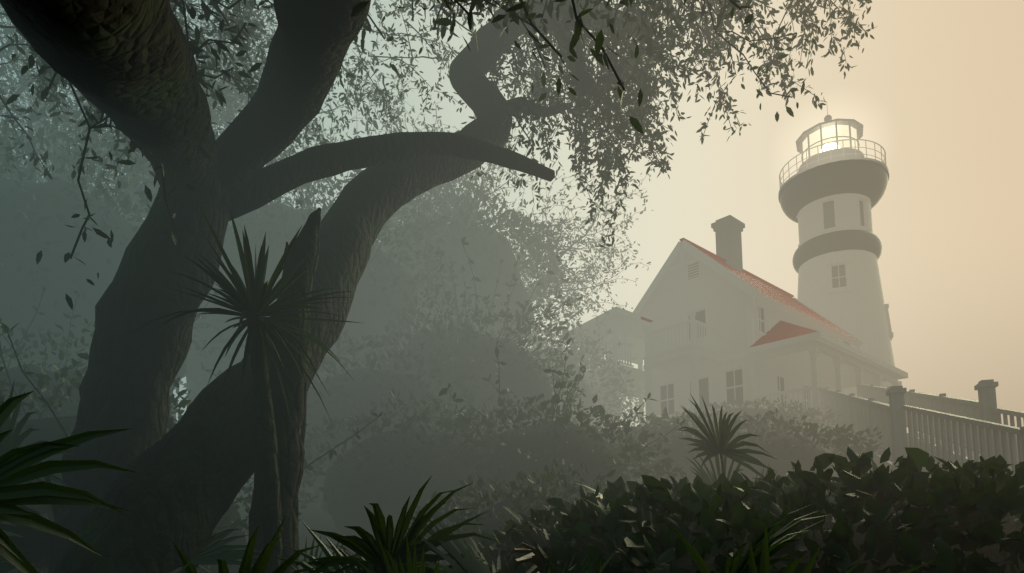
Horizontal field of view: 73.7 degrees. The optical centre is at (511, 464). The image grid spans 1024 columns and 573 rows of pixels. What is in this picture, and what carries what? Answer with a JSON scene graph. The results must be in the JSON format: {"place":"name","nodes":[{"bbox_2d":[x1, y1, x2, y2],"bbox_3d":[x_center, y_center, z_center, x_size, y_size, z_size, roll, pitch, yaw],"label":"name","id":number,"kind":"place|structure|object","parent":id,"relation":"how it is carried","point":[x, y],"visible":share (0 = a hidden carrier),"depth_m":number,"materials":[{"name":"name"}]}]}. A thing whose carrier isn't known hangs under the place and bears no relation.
{"place":"outdoors","nodes":[
{"label":"outdoors","id":0,"kind":"place"},
{"bbox_2d":[0,0,1023,432],"label":"sky","id":1,"kind":"structure","parent":0,"point":[939,84],"materials":[{"name":"beige"}]},
{"bbox_2d":[233,431,1018,570],"bbox_3d":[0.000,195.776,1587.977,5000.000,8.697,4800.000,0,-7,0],"label":"ground","id":2,"kind":"structure","parent":0,"point":[318,519],"depth_m":10.28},
{"bbox_2d":[0,379,212,572],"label":"palmetto","id":3,"kind":"object","parent":2,"relation":"on","point":[33,545],"visible":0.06,"depth_m":4.04,"materials":[{"name":"plant"}]},
{"bbox_2d":[0,282,222,431],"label":"shrub","id":4,"kind":"object","parent":2,"relation":"on","point":[16,374],"visible":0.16,"depth_m":7.72,"materials":[{"name":"green plant"}]},
{"bbox_2d":[0,83,245,395],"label":"tree","id":5,"kind":"object","parent":2,"relation":"on","point":[35,218],"visible":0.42,"depth_m":10.82,"materials":[{"name":"green plant"}]},
{"bbox_2d":[0,318,382,572],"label":"shrub","id":6,"kind":"object","parent":2,"relation":"on","point":[52,428],"visible":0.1,"depth_m":5.94,"materials":[{"name":"green plant"}]},
{"bbox_2d":[171,336,231,415],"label":"bush","id":7,"kind":"object","parent":2,"relation":"on","point":[191,385],"visible":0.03,"depth_m":14.72,"materials":[{"name":"green plant"}]},
{"bbox_2d":[0,391,407,572],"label":"yucca plant","id":8,"kind":"object","parent":2,"relation":"on","point":[15,468],"visible":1,"depth_m":2.15,"materials":[{"name":"green plant"}]},
{"bbox_2d":[0,0,414,428],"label":"oak tree","id":9,"kind":"object","parent":2,"relation":"on","point":[227,92],"visible":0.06,"depth_m":14.71,"materials":[{"name":"green plant"}]},
{"bbox_2d":[0,2,449,246],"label":"oak tree","id":10,"kind":"object","parent":2,"relation":"on","point":[28,99],"depth_m":20.80,"materials":[{"name":"green plant"}]},
{"bbox_2d":[131,204,359,572],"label":"yucca plant","id":11,"kind":"object","parent":2,"relation":"on","point":[253,299],"visible":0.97,"depth_m":3.97,"materials":[{"name":"green plant"}]},
{"bbox_2d":[109,64,471,389],"bbox_3d":[-4.808,-4.095,15.919,8.198,8.357,7.183,0,-7,0],"label":"tree","id":12,"kind":"object","parent":2,"relation":"on","point":[279,223],"visible":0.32,"depth_m":14.14,"materials":[{"name":"green plant"}]},
{"bbox_2d":[168,476,498,572],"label":"yucca plant","id":13,"kind":"object","parent":2,"relation":"on","point":[364,547],"visible":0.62,"depth_m":3.08,"materials":[{"name":"green plant"}]},
{"bbox_2d":[201,312,510,496],"bbox_3d":[-2.575,-1.034,12.262,5.538,3.999,4.530,0,-7,0],"label":"bush","id":14,"kind":"object","parent":2,"relation":"on","point":[347,396],"visible":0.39,"depth_m":11.11,"materials":[{"name":"green plant"}]},
{"bbox_2d":[298,383,540,538],"bbox_3d":[-1.287,0.063,9.916,4.447,2.418,3.406,0,-7,0],"label":"shrub","id":15,"kind":"object","parent":2,"relation":"on","point":[389,471],"visible":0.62,"depth_m":8.86,"materials":[{"name":"green plant"}]},
{"bbox_2d":[0,0,875,572],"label":"live oak","id":16,"kind":"object","parent":2,"relation":"on","point":[132,72],"visible":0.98,"depth_m":4.35,"materials":[{"name":"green plant"}]},
{"bbox_2d":[271,520,620,572],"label":"palmetto","id":17,"kind":"object","parent":2,"relation":"on","point":[409,567],"visible":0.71,"depth_m":2.91,"materials":[{"name":"green plant"}]},
{"bbox_2d":[328,127,587,342],"bbox_3d":[-1.999,-4.743,19.030,8.015,8.540,7.482,0,-7,0],"label":"tree","id":18,"kind":"object","parent":2,"relation":"on","point":[484,250],"visible":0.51,"depth_m":17.50,"materials":[{"name":"green plant"}]},
{"bbox_2d":[337,237,589,437],"bbox_3d":[-1.310,-2.021,13.963,5.650,4.755,4.495,0,-7,0],"label":"bush","id":19,"kind":"object","parent":2,"relation":"on","point":[522,373],"visible":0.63,"depth_m":12.78,"materials":[{"name":"green plant"}]},
{"bbox_2d":[340,48,652,344],"bbox_3d":[-1.851,-6.002,22.434,11.182,11.367,10.205,-7,-10,43],"label":"oak tree","id":20,"kind":"object","parent":2,"relation":"on","point":[451,186],"visible":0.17,"depth_m":20.83,"materials":[{"name":"green plant"}]},
{"bbox_2d":[393,459,632,566],"bbox_3d":[0.387,0.857,6.960,3.407,1.773,2.774,3,-8,-22],"label":"shrub","id":21,"kind":"object","parent":2,"relation":"on","point":[523,501],"visible":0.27,"depth_m":6.46,"materials":[{"name":"green plant"}]},
{"bbox_2d":[412,338,685,517],"bbox_3d":[0.491,-0.182,9.577,4.038,3.140,3.607,0,-7,0],"label":"bush","id":22,"kind":"object","parent":2,"relation":"on","point":[563,441],"visible":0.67,"depth_m":8.83,"materials":[{"name":"green plant"}]},
{"bbox_2d":[518,267,586,364],"bbox_3d":[-2.303,-4.683,27.666,7.934,9.661,9.872,4,-8,-31],"label":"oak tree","id":23,"kind":"object","parent":2,"relation":"on","point":[546,339],"depth_m":26.50,"materials":[{"name":"green plant"}]},
{"bbox_2d":[522,294,633,425],"bbox_3d":[0.589,-2.906,22.113,6.559,5.822,5.430,-3,-8,25],"label":"bush","id":24,"kind":"object","parent":2,"relation":"on","point":[589,394],"visible":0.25,"depth_m":21.09,"materials":[{"name":"green plant"}]},
{"bbox_2d":[527,319,645,430],"bbox_3d":[2.123,-2.910,28.312,7.271,6.432,7.088,5,-9,-35],"label":"tree","id":25,"kind":"object","parent":2,"relation":"on","point":[606,406],"visible":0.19,"depth_m":26.82,"materials":[{"name":"green plant"}]},
{"bbox_2d":[443,474,843,572],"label":"broadleaf bush","id":26,"kind":"object","parent":2,"relation":"on","point":[509,541],"visible":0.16,"depth_m":4.27,"materials":[{"name":"green plant"}]},
{"bbox_2d":[396,479,933,572],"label":"palmetto","id":27,"kind":"object","parent":2,"relation":"on","point":[755,559],"visible":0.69,"depth_m":3.24,"materials":[{"name":"green plant"}]},
{"bbox_2d":[585,407,773,462],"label":"shrub","id":28,"kind":"object","parent":2,"relation":"on","point":[647,426],"visible":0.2,"depth_m":12.66,"materials":[{"name":"green plant"}]},
{"bbox_2d":[565,395,833,498],"bbox_3d":[1.453,0.557,6.086,2.854,2.125,1.950,-4,-8,30],"label":"yucca plant","id":29,"kind":"object","parent":2,"relation":"on","point":[712,445],"visible":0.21,"depth_m":5.45,"materials":[{"name":"green plant"}]},
{"bbox_2d":[559,215,907,432],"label":"keepers house","id":30,"kind":"structure","parent":2,"relation":"on","point":[698,323],"depth_m":26.22,"materials":[{"name":"paint"}]},
{"bbox_2d":[618,408,882,482],"bbox_3d":[4.117,-0.157,12.123,4.328,1.429,4.383,6,-9,-41],"label":"shrub","id":31,"kind":"object","parent":2,"relation":"on","point":[783,447],"visible":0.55,"depth_m":10.98,"materials":[{"name":"green plant"}]},
{"bbox_2d":[663,395,841,432],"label":"shrub","id":32,"kind":"object","parent":2,"relation":"on","point":[753,411],"visible":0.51,"depth_m":17.20,"materials":[{"name":"green plant"}]},
{"bbox_2d":[488,447,1023,572],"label":"broadleaf bush","id":33,"kind":"object","parent":2,"relation":"on","point":[967,516],"visible":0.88,"depth_m":3.35,"materials":[{"name":"green plant"}]},
{"bbox_2d":[778,108,901,395],"bbox_3d":[17.900,-9.905,37.487,7.000,22.400,7.000,0,-7,0],"label":"lighthouse","id":34,"kind":"object","parent":2,"relation":"on","point":[832,190],"visible":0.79,"depth_m":36.04,"materials":[{"name":"white paint"}]},
{"bbox_2d":[818,379,1023,477],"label":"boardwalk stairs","id":35,"kind":"structure","parent":2,"relation":"on","point":[976,427],"depth_m":11.29,"materials":[{"name":"paint"}]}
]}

